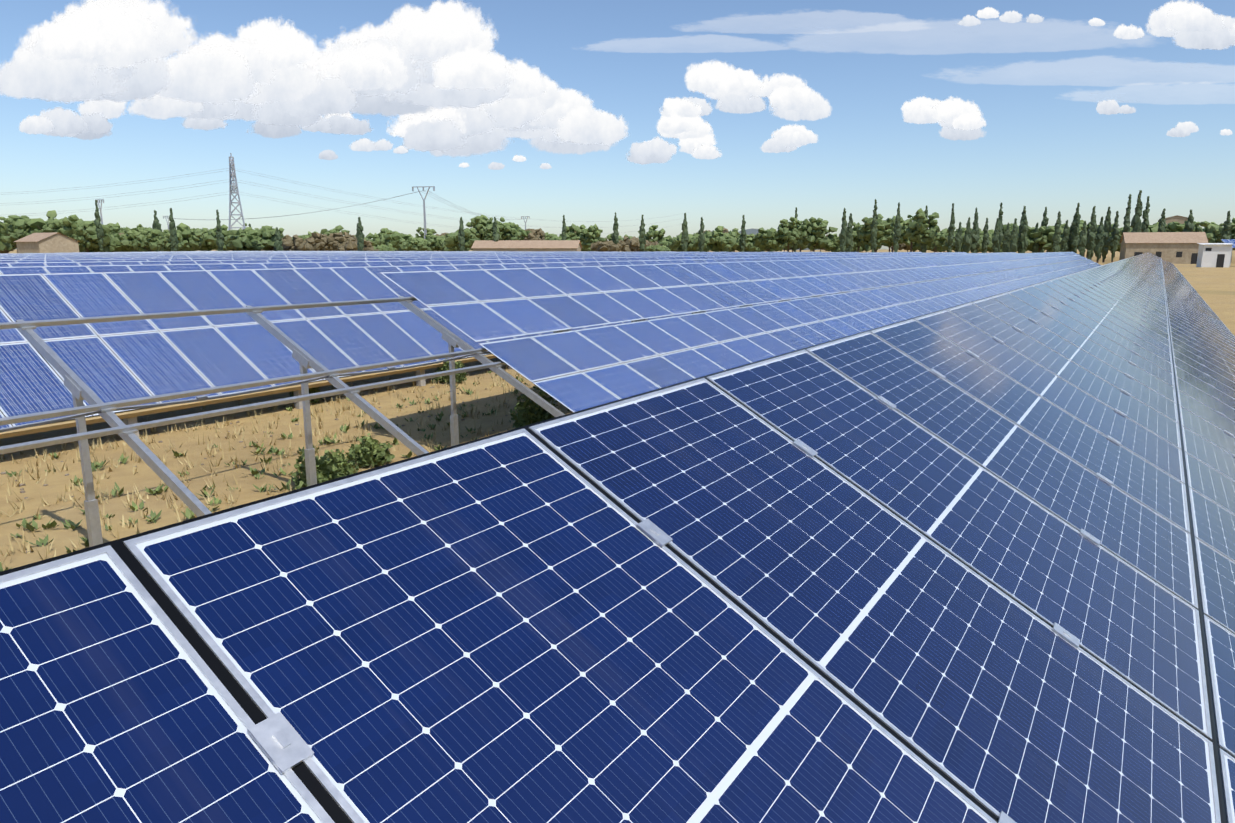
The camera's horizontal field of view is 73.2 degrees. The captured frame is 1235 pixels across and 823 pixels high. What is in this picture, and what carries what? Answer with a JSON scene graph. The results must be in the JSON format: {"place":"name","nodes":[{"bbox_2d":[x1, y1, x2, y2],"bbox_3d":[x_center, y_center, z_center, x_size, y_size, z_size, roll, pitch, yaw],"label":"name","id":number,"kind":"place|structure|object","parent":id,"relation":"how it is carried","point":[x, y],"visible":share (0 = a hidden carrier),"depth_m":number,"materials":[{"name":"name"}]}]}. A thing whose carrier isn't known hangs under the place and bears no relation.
{"place":"outdoors","nodes":[
{"label":"outdoors","id":0,"kind":"place"},
{"bbox_2d":[19,115,54,133],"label":"cloud","id":1,"kind":"structure","parent":0,"point":[34,124],"depth_m":4611.53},
{"bbox_2d":[0,20,118,99],"bbox_3d":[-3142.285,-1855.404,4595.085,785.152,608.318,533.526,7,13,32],"label":"cloud","id":2,"kind":"structure","parent":0,"point":[26,73],"depth_m":4595.77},
{"bbox_2d":[29,98,94,134],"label":"cloud","id":3,"kind":"structure","parent":0,"point":[66,121],"depth_m":4641.93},
{"bbox_2d":[4,0,136,94],"bbox_3d":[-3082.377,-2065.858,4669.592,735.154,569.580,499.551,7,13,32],"label":"cloud","id":4,"kind":"structure","parent":0,"point":[29,40],"depth_m":4676.61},
{"bbox_2d":[29,18,116,59],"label":"cloud","id":5,"kind":"structure","parent":0,"point":[63,38],"depth_m":4554.26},
{"bbox_2d":[0,16,147,119],"bbox_3d":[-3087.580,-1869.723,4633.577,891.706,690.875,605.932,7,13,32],"label":"cloud","id":6,"kind":"structure","parent":0,"point":[107,83],"depth_m":4626.78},
{"bbox_2d":[71,113,112,137],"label":"cloud","id":7,"kind":"structure","parent":0,"point":[98,123],"depth_m":4681.44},
{"bbox_2d":[74,114,111,139],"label":"cloud","id":8,"kind":"structure","parent":0,"point":[88,135],"depth_m":4863.79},
{"bbox_2d":[26,6,167,99],"bbox_3d":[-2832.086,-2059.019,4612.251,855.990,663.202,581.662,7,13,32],"label":"cloud","id":9,"kind":"structure","parent":0,"point":[139,42],"depth_m":4609.45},
{"bbox_2d":[38,15,156,108],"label":"cloud","id":10,"kind":"structure","parent":0,"point":[125,73],"depth_m":4683.48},
{"bbox_2d":[77,99,125,118],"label":"cloud","id":11,"kind":"structure","parent":0,"point":[109,109],"depth_m":4887.69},
{"bbox_2d":[28,0,198,95],"bbox_3d":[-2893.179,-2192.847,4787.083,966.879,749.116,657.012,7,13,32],"label":"cloud","id":12,"kind":"structure","parent":0,"point":[73,8],"depth_m":4795.10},
{"bbox_2d":[65,0,169,68],"bbox_3d":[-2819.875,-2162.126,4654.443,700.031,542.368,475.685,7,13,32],"label":"cloud","id":13,"kind":"structure","parent":0,"point":[135,10],"depth_m":4652.15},
{"bbox_2d":[48,27,194,133],"bbox_3d":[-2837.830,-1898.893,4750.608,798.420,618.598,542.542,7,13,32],"label":"cloud","id":14,"kind":"structure","parent":0,"point":[148,80],"depth_m":4746.19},
{"bbox_2d":[66,0,197,82],"bbox_3d":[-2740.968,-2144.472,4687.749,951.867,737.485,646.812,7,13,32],"label":"cloud","id":15,"kind":"structure","parent":0,"point":[182,37],"depth_m":4680.86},
{"bbox_2d":[127,94,216,119],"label":"cloud","id":16,"kind":"structure","parent":0,"point":[158,108],"depth_m":4935.87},
{"bbox_2d":[181,117,227,130],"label":"cloud","id":17,"kind":"structure","parent":0,"point":[206,124],"depth_m":5150.44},
{"bbox_2d":[157,27,256,104],"bbox_3d":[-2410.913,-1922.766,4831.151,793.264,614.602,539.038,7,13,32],"label":"cloud","id":18,"kind":"structure","parent":0,"point":[200,76],"depth_m":4830.08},
{"bbox_2d":[182,100,237,119],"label":"cloud","id":19,"kind":"structure","parent":0,"point":[227,109],"depth_m":5016.38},
{"bbox_2d":[167,18,276,119],"bbox_3d":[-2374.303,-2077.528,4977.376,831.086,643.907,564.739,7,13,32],"label":"cloud","id":20,"kind":"structure","parent":0,"point":[261,67],"depth_m":4971.38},
{"bbox_2d":[189,28,257,97],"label":"cloud","id":21,"kind":"structure","parent":0,"point":[220,49],"depth_m":4926.66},
{"bbox_2d":[182,21,327,128],"bbox_3d":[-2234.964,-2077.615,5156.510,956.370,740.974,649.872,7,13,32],"label":"cloud","id":22,"kind":"structure","parent":0,"point":[292,83],"depth_m":5149.93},
{"bbox_2d":[204,16,322,84],"bbox_3d":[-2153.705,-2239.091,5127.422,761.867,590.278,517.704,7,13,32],"label":"cloud","id":23,"kind":"structure","parent":0,"point":[286,45],"depth_m":5124.98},
{"bbox_2d":[246,121,301,137],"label":"cloud","id":24,"kind":"structure","parent":0,"point":[270,130],"depth_m":5270.59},
{"bbox_2d":[229,38,336,126],"bbox_3d":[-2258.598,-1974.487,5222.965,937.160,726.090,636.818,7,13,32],"label":"cloud","id":25,"kind":"structure","parent":0,"point":[245,112],"depth_m":5225.59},
{"bbox_2d":[252,75,336,126],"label":"cloud","id":26,"kind":"structure","parent":0,"point":[267,113],"depth_m":5183.96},
{"bbox_2d":[263,60,357,117],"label":"cloud","id":27,"kind":"structure","parent":0,"point":[333,95],"depth_m":5161.24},
{"bbox_2d":[300,115,331,131],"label":"cloud","id":28,"kind":"structure","parent":0,"point":[322,124],"depth_m":5219.96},
{"bbox_2d":[123,366,511,437],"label":"solar table posts","id":29,"kind":"object","parent":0,"point":[133,420],"depth_m":15.39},
{"bbox_2d":[319,150,337,159],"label":"cloud","id":30,"kind":"structure","parent":0,"point":[328,155],"depth_m":5491.63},
{"bbox_2d":[319,110,354,134],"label":"cloud","id":31,"kind":"structure","parent":0,"point":[341,124],"depth_m":5241.86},
{"bbox_2d":[295,27,408,114],"bbox_3d":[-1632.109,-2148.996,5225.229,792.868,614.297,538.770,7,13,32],"label":"cloud","id":32,"kind":"structure","parent":0,"point":[392,60],"depth_m":5221.41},
{"bbox_2d":[337,114,373,134],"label":"cloud","id":33,"kind":"structure","parent":0,"point":[362,127],"depth_m":5285.18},
{"bbox_2d":[322,43,391,107],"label":"cloud","id":34,"kind":"structure","parent":0,"point":[360,71],"depth_m":5194.62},
{"bbox_2d":[297,29,424,127],"bbox_3d":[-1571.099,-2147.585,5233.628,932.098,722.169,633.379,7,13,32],"label":"cloud","id":35,"kind":"structure","parent":0,"point":[413,73],"depth_m":5226.95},
{"bbox_2d":[349,138,375,151],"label":"cloud","id":36,"kind":"structure","parent":0,"point":[365,144],"depth_m":5339.44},
{"bbox_2d":[319,5,426,95],"bbox_3d":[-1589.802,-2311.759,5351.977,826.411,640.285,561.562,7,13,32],"label":"cloud","id":37,"kind":"structure","parent":0,"point":[363,33],"depth_m":5354.56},
{"bbox_2d":[373,139,393,150],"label":"cloud","id":38,"kind":"structure","parent":0,"point":[383,145],"depth_m":5431.42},
{"bbox_2d":[349,94,453,138],"bbox_3d":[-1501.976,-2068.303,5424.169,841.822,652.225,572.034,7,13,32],"label":"cloud","id":39,"kind":"structure","parent":0,"point":[374,105],"depth_m":5425.00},
{"bbox_2d":[336,1,466,96],"bbox_3d":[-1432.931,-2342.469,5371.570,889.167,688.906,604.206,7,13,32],"label":"cloud","id":40,"kind":"structure","parent":0,"point":[426,65],"depth_m":5366.02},
{"bbox_2d":[391,112,452,151],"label":"cloud","id":41,"kind":"structure","parent":0,"point":[400,130],"depth_m":5413.91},
{"bbox_2d":[0,252,859,438],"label":"solar table beams","id":42,"kind":"structure","parent":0,"point":[88,420],"depth_m":13.64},
{"bbox_2d":[383,103,482,151],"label":"cloud","id":43,"kind":"structure","parent":0,"point":[449,113],"depth_m":5412.45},
{"bbox_2d":[403,118,464,151],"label":"cloud","id":44,"kind":"structure","parent":0,"point":[444,134],"depth_m":5397.86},
{"bbox_2d":[376,7,493,80],"bbox_3d":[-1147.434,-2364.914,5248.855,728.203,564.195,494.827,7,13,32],"label":"cloud","id":45,"kind":"structure","parent":0,"point":[435,32],"depth_m":5248.94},
{"bbox_2d":[363,0,515,96],"bbox_3d":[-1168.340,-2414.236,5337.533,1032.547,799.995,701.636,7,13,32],"label":"cloud","id":46,"kind":"structure","parent":0,"point":[473,18],"depth_m":5334.22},
{"bbox_2d":[366,19,516,140],"bbox_3d":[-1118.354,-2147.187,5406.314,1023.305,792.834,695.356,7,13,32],"label":"cloud","id":47,"kind":"structure","parent":0,"point":[423,94],"depth_m":5405.47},
{"bbox_2d":[417,29,505,88],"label":"cloud","id":48,"kind":"structure","parent":0,"point":[428,79],"depth_m":5389.99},
{"bbox_2d":[411,46,513,89],"bbox_3d":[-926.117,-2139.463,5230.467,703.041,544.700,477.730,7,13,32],"label":"cloud","id":49,"kind":"structure","parent":0,"point":[468,67],"depth_m":5230.24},
{"bbox_2d":[429,128,514,162],"bbox_3d":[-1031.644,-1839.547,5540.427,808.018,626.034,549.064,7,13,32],"label":"cloud","id":50,"kind":"structure","parent":0,"point":[495,139],"depth_m":5536.35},
{"bbox_2d":[456,88,510,147],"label":"cloud","id":51,"kind":"structure","parent":0,"point":[479,120],"depth_m":5450.48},
{"bbox_2d":[466,80,557,156],"bbox_3d":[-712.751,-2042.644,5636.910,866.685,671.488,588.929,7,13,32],"label":"cloud","id":52,"kind":"structure","parent":0,"point":[525,127],"depth_m":5633.79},
{"bbox_2d":[479,68,546,134],"bbox_3d":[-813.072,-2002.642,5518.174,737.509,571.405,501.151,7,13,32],"label":"cloud","id":53,"kind":"structure","parent":0,"point":[506,113],"depth_m":5514.18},
{"bbox_2d":[471,60,571,136],"bbox_3d":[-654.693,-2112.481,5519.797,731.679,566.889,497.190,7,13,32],"label":"cloud","id":54,"kind":"structure","parent":0,"point":[549,97],"depth_m":5513.39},
{"bbox_2d":[485,59,561,120],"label":"cloud","id":55,"kind":"structure","parent":0,"point":[528,82],"depth_m":5500.37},
{"bbox_2d":[507,129,565,155],"bbox_3d":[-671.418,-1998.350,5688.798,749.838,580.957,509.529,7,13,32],"label":"cloud","id":56,"kind":"structure","parent":0,"point":[530,134],"depth_m":5687.32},
{"bbox_2d":[529,73,612,144],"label":"cloud","id":57,"kind":"structure","parent":0,"point":[549,118],"depth_m":5516.74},
{"bbox_2d":[528,95,625,143],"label":"cloud","id":58,"kind":"structure","parent":0,"point":[547,135],"depth_m":5661.73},
{"bbox_2d":[529,135,628,154],"bbox_3d":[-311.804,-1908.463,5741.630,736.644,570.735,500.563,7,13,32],"label":"cloud","id":59,"kind":"structure","parent":0,"point":[560,148],"depth_m":5742.94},
{"bbox_2d":[556,106,627,144],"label":"cloud","id":60,"kind":"structure","parent":0,"point":[581,124],"depth_m":5450.76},
{"bbox_2d":[0,249,1234,570],"bbox_3d":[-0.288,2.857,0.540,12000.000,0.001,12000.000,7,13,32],"label":"ground","id":61,"kind":"structure","parent":0,"point":[1214,287],"depth_m":12.47,"materials":[{"name":"beige soil"}]},
{"bbox_2d":[14,232,79,252],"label":"barn","id":62,"kind":"structure","parent":61,"relation":"on","point":[55,242],"depth_m":160.40,"materials":[{"name":"paint"}]},
{"bbox_2d":[228,153,245,229],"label":"transmission tower","id":63,"kind":"structure","parent":61,"relation":"on","point":[232,174],"depth_m":290.85,"materials":[{"name":"silver metal"}]},
{"bbox_2d":[0,370,514,552],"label":"ground stones","id":64,"kind":"object","parent":61,"relation":"on","point":[19,485],"visible":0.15,"depth_m":11.55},
{"bbox_2d":[0,358,560,569],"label":"grass tufts","id":65,"kind":"object","parent":61,"relation":"on","point":[175,506],"visible":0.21,"depth_m":12.19,"materials":[{"name":"plant"}]},
{"bbox_2d":[0,358,569,571],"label":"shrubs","id":66,"kind":"object","parent":61,"relation":"on","point":[369,450],"visible":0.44,"depth_m":11.24,"materials":[{"name":"green plant"}]},
{"bbox_2d":[412,186,434,238],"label":"transmission pylon","id":67,"kind":"object","parent":61,"relation":"on","point":[425,230],"visible":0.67,"depth_m":284.18,"materials":[{"name":"silver metal"}]},
{"bbox_2d":[0,251,1018,428],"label":"solar panels","id":68,"kind":"object","parent":61,"relation":"on","point":[106,362],"visible":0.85,"depth_m":16.36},
{"bbox_2d":[471,240,581,250],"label":"building","id":69,"kind":"structure","parent":61,"relation":"on","point":[528,245],"depth_m":197.63,"materials":[{"name":"paint"}]},
{"bbox_2d":[0,259,1089,546],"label":"mounting frame","id":70,"kind":"object","parent":61,"relation":"on","point":[78,387],"visible":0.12,"depth_m":8.43,"materials":[{"name":"metal"}]},
{"bbox_2d":[0,352,491,432],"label":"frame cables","id":71,"kind":"object","parent":70,"relation":"attached to","point":[206,397],"depth_m":8.14,"materials":[{"name":"grey plastic"}]},
{"bbox_2d":[380,252,1100,411],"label":"solar panels","id":72,"kind":"object","parent":70,"relation":"on","point":[578,370],"visible":0.8,"depth_m":15.89,"materials":[{"name":"glass"}]},
{"bbox_2d":[0,228,1233,252],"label":"trees","id":73,"kind":"object","parent":61,"relation":"on","point":[315,241],"visible":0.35,"depth_m":227.33,"materials":[{"name":"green plant"}]},
{"bbox_2d":[5,220,1233,262],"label":"tree trunks","id":74,"kind":"object","parent":61,"relation":"on","point":[271,249],"visible":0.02,"depth_m":221.49,"materials":[{"name":"brown plant"}]},
{"bbox_2d":[0,208,1234,252],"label":"broadleaf trees","id":75,"kind":"object","parent":74,"relation":"attached to","point":[139,238],"visible":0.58,"depth_m":216.70,"materials":[{"name":"green plant"}]},
{"bbox_2d":[94,190,1231,260],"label":"cypress trees","id":76,"kind":"object","parent":61,"relation":"on","point":[1101,239],"visible":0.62,"depth_m":187.29,"materials":[{"name":"green plant"}]},
{"bbox_2d":[1119,232,1208,263],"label":"house","id":77,"kind":"structure","parent":61,"relation":"on","point":[1177,247],"depth_m":166.31,"materials":[{"name":"paint"}]},
{"bbox_2d":[1158,215,1187,224],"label":"hill house","id":78,"kind":"structure","parent":61,"relation":"on","point":[1179,219],"depth_m":335.74,"materials":[{"name":"stone"}]},
{"bbox_2d":[1196,243,1231,267],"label":"small building","id":79,"kind":"structure","parent":61,"relation":"on","point":[1214,256],"depth_m":133.50,"materials":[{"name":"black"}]},
{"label":"pylon","id":80,"kind":"object","parent":61,"relation":"on","visible":0},
{"bbox_2d":[0,168,690,233],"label":"power lines","id":81,"kind":"object","parent":80,"relation":"on","point":[295,202],"visible":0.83,"depth_m":310.55,"materials":[{"name":"grey"}]},
{"bbox_2d":[0,264,1234,822],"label":"panel frames","id":82,"kind":"structure","parent":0,"point":[280,742],"depth_m":1.97,"materials":[{"name":"metal"}]},
{"bbox_2d":[0,252,1234,822],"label":"solar panels","id":83,"kind":"object","parent":82,"relation":"in","point":[520,628],"visible":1,"depth_m":1.81,"materials":[{"name":"glass"}]},
{"bbox_2d":[0,0,1234,248],"label":"sky","id":84,"kind":"structure","parent":0,"point":[1045,142],"materials":[{"name":"blue"}]},
{"bbox_2d":[621,134,676,164],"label":"cloud","id":85,"kind":"structure","parent":0,"point":[634,157],"depth_m":5695.55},
{"bbox_2d":[637,132,680,157],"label":"cloud","id":86,"kind":"structure","parent":0,"point":[657,147],"depth_m":5571.30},
{"bbox_2d":[658,113,694,134],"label":"cloud","id":87,"kind":"structure","parent":0,"point":[674,123],"depth_m":5460.32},
{"bbox_2d":[657,90,701,129],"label":"cloud","id":88,"kind":"structure","parent":0,"point":[680,107],"depth_m":5464.48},
{"bbox_2d":[652,99,720,154],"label":"cloud","id":89,"kind":"structure","parent":0,"point":[702,128],"depth_m":5658.57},
{"bbox_2d":[675,97,711,115],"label":"cloud","id":90,"kind":"structure","parent":0,"point":[706,109],"depth_m":5682.56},
{"bbox_2d":[675,126,720,158],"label":"cloud","id":91,"kind":"structure","parent":0,"point":[707,139],"depth_m":5665.99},
{"bbox_2d":[692,145,721,159],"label":"cloud","id":92,"kind":"structure","parent":0,"point":[705,152],"depth_m":5580.73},
{"bbox_2d":[685,60,743,93],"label":"cloud","id":93,"kind":"structure","parent":0,"point":[717,77],"depth_m":5300.03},
{"bbox_2d":[698,60,763,94],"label":"cloud","id":94,"kind":"structure","parent":0,"point":[751,81],"depth_m":5422.77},
{"bbox_2d":[696,67,771,106],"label":"cloud","id":95,"kind":"structure","parent":0,"point":[729,97],"depth_m":5436.18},
{"bbox_2d":[712,79,765,113],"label":"cloud","id":96,"kind":"structure","parent":0,"point":[754,104],"depth_m":5462.39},
{"bbox_2d":[707,27,835,46],"bbox_3d":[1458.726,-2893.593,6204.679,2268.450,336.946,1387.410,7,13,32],"label":"cloud","id":97,"kind":"structure","parent":0,"point":[789,33],"depth_m":6208.13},
{"bbox_2d":[763,138,796,152],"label":"cloud","id":98,"kind":"structure","parent":0,"point":[768,145],"depth_m":5469.34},
{"bbox_2d":[752,73,815,108],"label":"cloud","id":99,"kind":"structure","parent":0,"point":[777,80],"depth_m":5443.05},
{"bbox_2d":[772,129,805,147],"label":"cloud","id":100,"kind":"structure","parent":0,"point":[782,139],"depth_m":5418.25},
{"bbox_2d":[771,124,806,146],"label":"cloud","id":101,"kind":"structure","parent":0,"point":[792,128],"depth_m":5425.70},
{"bbox_2d":[768,84,821,110],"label":"cloud","id":102,"kind":"structure","parent":0,"point":[797,97],"depth_m":5403.38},
{"bbox_2d":[762,98,830,120],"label":"cloud","id":103,"kind":"structure","parent":0,"point":[822,110],"depth_m":5629.92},
{"bbox_2d":[790,130,817,143],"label":"cloud","id":104,"kind":"structure","parent":0,"point":[806,137],"depth_m":5377.28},
{"bbox_2d":[901,96,937,123],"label":"cloud","id":105,"kind":"structure","parent":0,"point":[917,102],"depth_m":5378.23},
{"bbox_2d":[903,100,942,123],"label":"cloud","id":106,"kind":"structure","parent":0,"point":[921,115],"depth_m":5311.10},
{"bbox_2d":[931,96,986,129],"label":"cloud","id":107,"kind":"structure","parent":0,"point":[951,108],"depth_m":5114.55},
{"bbox_2d":[939,127,985,140],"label":"cloud","id":108,"kind":"structure","parent":0,"point":[954,134],"depth_m":5442.55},
{"bbox_2d":[952,112,985,129],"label":"cloud","id":109,"kind":"structure","parent":0,"point":[970,121],"depth_m":5047.75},
{"bbox_2d":[957,15,980,25],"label":"cloud","id":110,"kind":"structure","parent":0,"point":[969,20],"depth_m":5141.56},
{"bbox_2d":[976,7,999,18],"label":"cloud","id":111,"kind":"structure","parent":0,"point":[987,12],"depth_m":4828.46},
{"bbox_2d":[999,10,1028,22],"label":"cloud","id":112,"kind":"structure","parent":0,"point":[1013,16],"depth_m":4919.50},
{"bbox_2d":[1026,14,1043,22],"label":"cloud","id":113,"kind":"structure","parent":0,"point":[1033,18],"depth_m":4758.47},
{"bbox_2d":[1096,103,1120,114],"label":"cloud","id":114,"kind":"structure","parent":0,"point":[1109,108],"depth_m":4753.92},
{"bbox_2d":[1120,105,1136,113],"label":"cloud","id":115,"kind":"structure","parent":0,"point":[1126,109],"depth_m":4870.13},
{"bbox_2d":[1113,22,1148,39],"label":"cloud","id":116,"kind":"structure","parent":0,"point":[1123,31],"depth_m":4573.66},
{"bbox_2d":[1143,4,1176,45],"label":"cloud","id":117,"kind":"structure","parent":0,"point":[1157,32],"depth_m":4711.45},
{"bbox_2d":[1167,127,1189,136],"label":"cloud","id":118,"kind":"structure","parent":0,"point":[1171,132],"depth_m":4670.39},
{"bbox_2d":[1149,0,1209,45],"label":"cloud","id":119,"kind":"structure","parent":0,"point":[1157,19],"depth_m":4533.86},
{"bbox_2d":[1175,121,1198,133],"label":"cloud","id":120,"kind":"structure","parent":0,"point":[1187,127],"depth_m":4544.63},
{"bbox_2d":[1163,3,1223,31],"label":"cloud","id":121,"kind":"structure","parent":0,"point":[1174,12],"depth_m":4478.52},
{"bbox_2d":[1171,8,1231,32],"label":"cloud","id":122,"kind":"structure","parent":0,"point":[1199,19],"depth_m":4409.92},
{"bbox_2d":[1169,12,1234,49],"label":"cloud","id":123,"kind":"structure","parent":0,"point":[1219,39],"depth_m":4484.32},
{"bbox_2d":[1201,15,1234,49],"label":"cloud","id":124,"kind":"structure","parent":0,"point":[1228,21],"depth_m":4509.90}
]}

